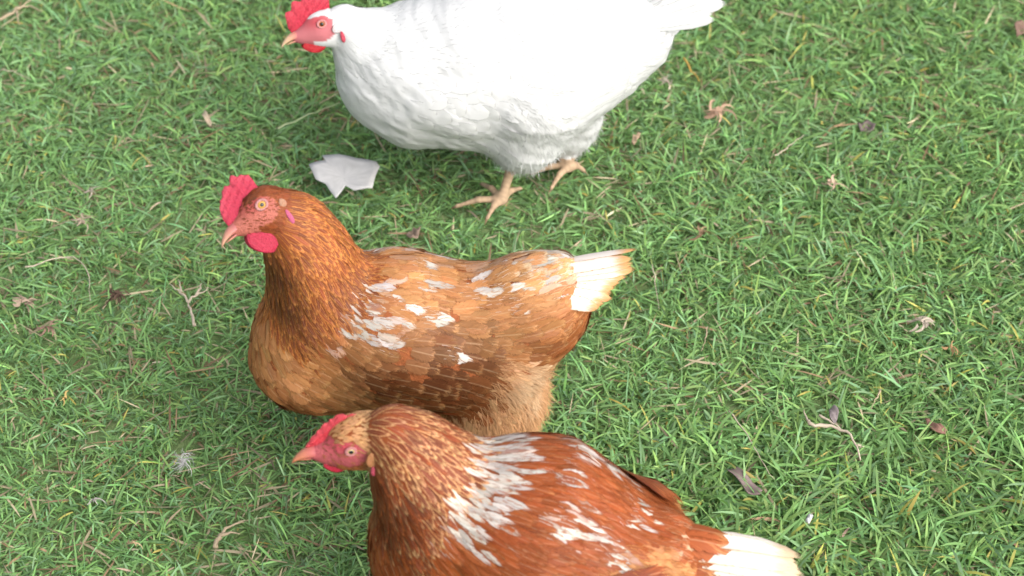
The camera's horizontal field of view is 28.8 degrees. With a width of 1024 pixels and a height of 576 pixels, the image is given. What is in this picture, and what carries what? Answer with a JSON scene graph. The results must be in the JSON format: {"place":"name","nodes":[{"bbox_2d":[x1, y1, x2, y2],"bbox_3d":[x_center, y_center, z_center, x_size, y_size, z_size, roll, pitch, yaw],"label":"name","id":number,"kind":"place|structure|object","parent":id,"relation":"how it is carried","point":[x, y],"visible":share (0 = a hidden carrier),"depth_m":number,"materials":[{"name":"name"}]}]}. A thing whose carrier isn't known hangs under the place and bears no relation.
{"place":"outdoors","nodes":[
{"label":"outdoors","id":0,"kind":"place"},
{"bbox_2d":[0,0,1023,575],"bbox_3d":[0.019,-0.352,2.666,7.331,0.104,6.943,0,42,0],"label":"grass","id":1,"kind":"structure","parent":0,"point":[904,494],"depth_m":2.35,"materials":[{"name":"green plant"}]},
{"bbox_2d":[0,0,42,24],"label":"dry stick","id":2,"kind":"object","parent":1,"relation":"on","point":[16,8],"visible":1,"depth_m":2.73,"materials":[{"name":"beige wood"}]},
{"bbox_2d":[13,293,38,311],"bbox_3d":[-0.560,0.016,2.294,0.036,0.014,0.023,4,42,4],"label":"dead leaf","id":3,"kind":"object","parent":1,"relation":"on","point":[19,301],"visible":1,"depth_m":2.29,"materials":[{"name":"beige plant"}]},
{"bbox_2d":[35,319,61,335],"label":"dry clump","id":4,"kind":"object","parent":1,"relation":"on","point":[48,327],"visible":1,"depth_m":2.26,"materials":[{"name":"brown plant"}]},
{"bbox_2d":[25,256,89,293],"bbox_3d":[-0.516,-0.018,2.329,0.103,0.005,0.047,24,47,24],"label":"straw","id":5,"kind":"object","parent":1,"relation":"on","point":[58,258],"visible":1,"depth_m":2.34,"materials":[{"name":"plant"}]},
{"bbox_2d":[58,390,68,405],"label":"dry clump","id":6,"kind":"object","parent":1,"relation":"on","point":[65,396],"visible":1,"depth_m":2.18,"materials":[{"name":"yellow plant"}]},
{"bbox_2d":[71,213,93,233],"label":"dry clump","id":7,"kind":"object","parent":1,"relation":"on","point":[80,220],"visible":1,"depth_m":2.40,"materials":[{"name":"beige plant"}]},
{"bbox_2d":[84,186,101,197],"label":"dry clump","id":8,"kind":"object","parent":1,"relation":"on","point":[91,191],"visible":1,"depth_m":2.44,"materials":[{"name":"beige plant"}]},
{"bbox_2d":[82,497,105,504],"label":"dry clump","id":9,"kind":"object","parent":1,"relation":"on","point":[94,499],"visible":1,"depth_m":2.06,"materials":[{"name":"grey plant"}]},
{"bbox_2d":[101,288,130,307],"bbox_3d":[-0.458,0.009,2.301,0.032,0.014,0.032,0,42,0],"label":"dry clump","id":10,"kind":"object","parent":1,"relation":"on","point":[116,294],"visible":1,"depth_m":2.30,"materials":[{"name":"brown plant"}]},
{"bbox_2d":[124,539,142,548],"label":"dry clump","id":11,"kind":"object","parent":1,"relation":"on","point":[132,542],"visible":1,"depth_m":2.02,"materials":[{"name":"beige plant"}]},
{"bbox_2d":[168,448,193,473],"bbox_3d":[-0.348,0.181,2.088,0.033,0.013,0.036,0,42,0],"label":"downy feather","id":12,"kind":"object","parent":1,"relation":"on","point":[183,460],"visible":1,"depth_m":2.09,"materials":[{"name":"white"}]},
{"bbox_2d":[170,280,207,326],"bbox_3d":[-0.361,0.013,2.281,0.038,0.006,0.082,-18,45,-19],"label":"twig","id":13,"kind":"object","parent":1,"relation":"on","point":[197,293],"visible":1,"depth_m":2.28,"materials":[{"name":"beige wood"}]},
{"bbox_2d":[202,110,211,125],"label":"dead leaf","id":14,"kind":"object","parent":1,"relation":"on","point":[205,115],"visible":1,"depth_m":2.55,"materials":[{"name":"beige plant"}]},
{"bbox_2d":[213,521,243,548],"bbox_3d":[-0.289,0.251,2.030,0.045,0.008,0.017,-30,50,-29],"label":"twig","id":15,"kind":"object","parent":1,"relation":"on","point":[223,533],"depth_m":2.03,"materials":[{"name":"beige wood"}]},
{"bbox_2d":[277,103,338,129],"bbox_3d":[-0.261,-0.222,2.556,0.092,0.004,0.003,-25,48,-26],"label":"straw","id":16,"kind":"object","parent":1,"relation":"on","point":[278,128],"visible":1,"depth_m":2.55,"materials":[{"name":"beige plant"}]},
{"bbox_2d":[309,154,379,197],"bbox_3d":[-0.206,-0.137,2.434,0.088,0.006,0.082,0,42,0],"label":"paper scrap","id":17,"kind":"object","parent":1,"relation":"on","point":[336,174],"visible":1,"depth_m":2.44,"materials":[{"name":"white paper"}]},
{"bbox_2d":[406,226,420,238],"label":"dead leaf","id":18,"kind":"object","parent":1,"relation":"on","point":[413,233],"visible":1,"depth_m":2.39,"materials":[{"name":"brown plant"}]},
{"bbox_2d":[220,175,635,436],"bbox_3d":[-0.077,0.045,2.014,0.399,0.399,0.176,0,42,0],"label":"hen","id":19,"kind":"object","parent":1,"relation":"on","point":[343,322],"visible":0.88,"depth_m":1.94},
{"bbox_2d":[281,0,723,225],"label":"hen","id":20,"kind":"object","parent":1,"relation":"on","point":[512,88],"visible":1,"depth_m":2.29,"materials":[{"name":"white"}]},
{"bbox_2d":[292,404,800,575],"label":"hen","id":21,"kind":"object","parent":1,"relation":"on","point":[450,498],"visible":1,"depth_m":1.73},
{"bbox_2d":[631,132,640,144],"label":"dead leaf","id":22,"kind":"object","parent":1,"relation":"on","point":[635,138],"visible":1,"depth_m":2.52,"materials":[{"name":"beige plant"}]},
{"bbox_2d":[652,264,658,305],"bbox_3d":[0.166,-0.001,2.309,0.005,0.004,0.077,0,42,0],"label":"straw","id":23,"kind":"object","parent":1,"relation":"on","point":[654,281],"visible":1,"depth_m":2.32,"materials":[{"name":"beige plant"}]},
{"bbox_2d":[656,75,673,88],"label":"dry clump","id":24,"kind":"object","parent":1,"relation":"on","point":[666,80],"visible":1,"depth_m":2.61,"materials":[{"name":"beige plant"}]},
{"bbox_2d":[683,57,698,80],"bbox_3d":[0.236,-0.289,2.632,0.003,0.007,0.054,-12,43,-13],"label":"straw","id":25,"kind":"object","parent":1,"relation":"on","point":[685,60],"visible":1,"depth_m":2.63,"materials":[{"name":"yellow plant"}]},
{"bbox_2d":[690,226,721,240],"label":"dry clump","id":26,"kind":"object","parent":1,"relation":"on","point":[701,231],"visible":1,"depth_m":2.38,"materials":[{"name":"beige plant"}]},
{"bbox_2d":[702,100,736,121],"bbox_3d":[0.266,-0.227,2.562,0.044,0.016,0.040,0,42,0],"label":"dry clump","id":27,"kind":"object","parent":1,"relation":"on","point":[715,111],"visible":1,"depth_m":2.56,"materials":[{"name":"beige plant"}]},
{"bbox_2d":[726,467,762,494],"bbox_3d":[0.246,0.203,2.092,0.019,0.012,0.050,-21,46,-22],"label":"dead leaf","id":28,"kind":"object","parent":1,"relation":"on","point":[740,474],"visible":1,"depth_m":2.09,"materials":[{"name":"brown plant"}]},
{"bbox_2d":[728,411,773,478],"bbox_3d":[0.256,0.167,2.123,0.005,0.004,0.108,-15,44,-16],"label":"straw","id":29,"kind":"object","parent":1,"relation":"on","point":[732,414],"visible":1,"depth_m":2.13,"materials":[{"name":"brown plant"}]},
{"bbox_2d":[774,135,803,155],"bbox_3d":[0.349,-0.180,2.508,0.003,0.005,0.061,31,50,30],"label":"straw","id":30,"kind":"object","parent":1,"relation":"on","point":[787,147],"visible":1,"depth_m":2.50,"materials":[{"name":"beige plant"}]},
{"bbox_2d":[805,514,812,523],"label":"dead leaf","id":31,"kind":"object","parent":1,"relation":"on","point":[809,518],"visible":1,"depth_m":2.04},
{"bbox_2d":[803,410,863,460],"bbox_3d":[0.344,0.154,2.124,0.024,0.008,0.089,-33,51,-31],"label":"twig","id":32,"kind":"object","parent":1,"relation":"on","point":[832,424],"depth_m":2.13,"materials":[{"name":"beige wood"}]},
{"bbox_2d":[821,174,845,190],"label":"dry clump","id":33,"kind":"object","parent":1,"relation":"on","point":[829,182],"visible":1,"depth_m":2.45,"materials":[{"name":"beige plant"}]},
{"bbox_2d":[829,405,838,422],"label":"dead leaf","id":34,"kind":"object","parent":1,"relation":"on","point":[833,412],"visible":1,"depth_m":2.16,"materials":[{"name":"grey plant"}]},
{"bbox_2d":[853,249,870,271],"bbox_3d":[0.412,-0.033,2.344,0.003,0.005,0.043,-13,44,-14],"label":"straw","id":35,"kind":"object","parent":1,"relation":"on","point":[860,258],"visible":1,"depth_m":2.35,"materials":[{"name":"beige plant"}]},
{"bbox_2d":[858,119,875,132],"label":"dead leaf","id":36,"kind":"object","parent":1,"relation":"on","point":[870,123],"visible":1,"depth_m":2.55,"materials":[{"name":"plant"}]},
{"bbox_2d":[871,388,880,408],"bbox_3d":[0.397,0.122,2.174,0.004,0.003,0.036,19,45,20],"label":"straw","id":37,"kind":"object","parent":1,"relation":"on","point":[879,392],"visible":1,"depth_m":2.18,"materials":[{"name":"beige plant"}]},
{"bbox_2d":[906,315,934,331],"bbox_3d":[0.466,0.040,2.267,0.032,0.013,0.023,0,42,0],"label":"dry clump","id":38,"kind":"object","parent":1,"relation":"on","point":[924,321],"visible":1,"depth_m":2.27,"materials":[{"name":"beige plant"}]},
{"bbox_2d":[925,418,946,434],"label":"dead leaf","id":39,"kind":"object","parent":1,"relation":"on","point":[938,427],"visible":1,"depth_m":2.15,"materials":[{"name":"brown plant"}]},
{"bbox_2d":[942,341,961,356],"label":"dry clump","id":40,"kind":"object","parent":1,"relation":"on","point":[952,349],"visible":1,"depth_m":2.23,"materials":[{"name":"brown plant"}]},
{"bbox_2d":[1014,20,1023,36],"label":"dead leaf","id":41,"kind":"object","parent":1,"relation":"on","point":[1019,25],"visible":1,"depth_m":2.71,"materials":[{"name":"brown plant"}]}
]}

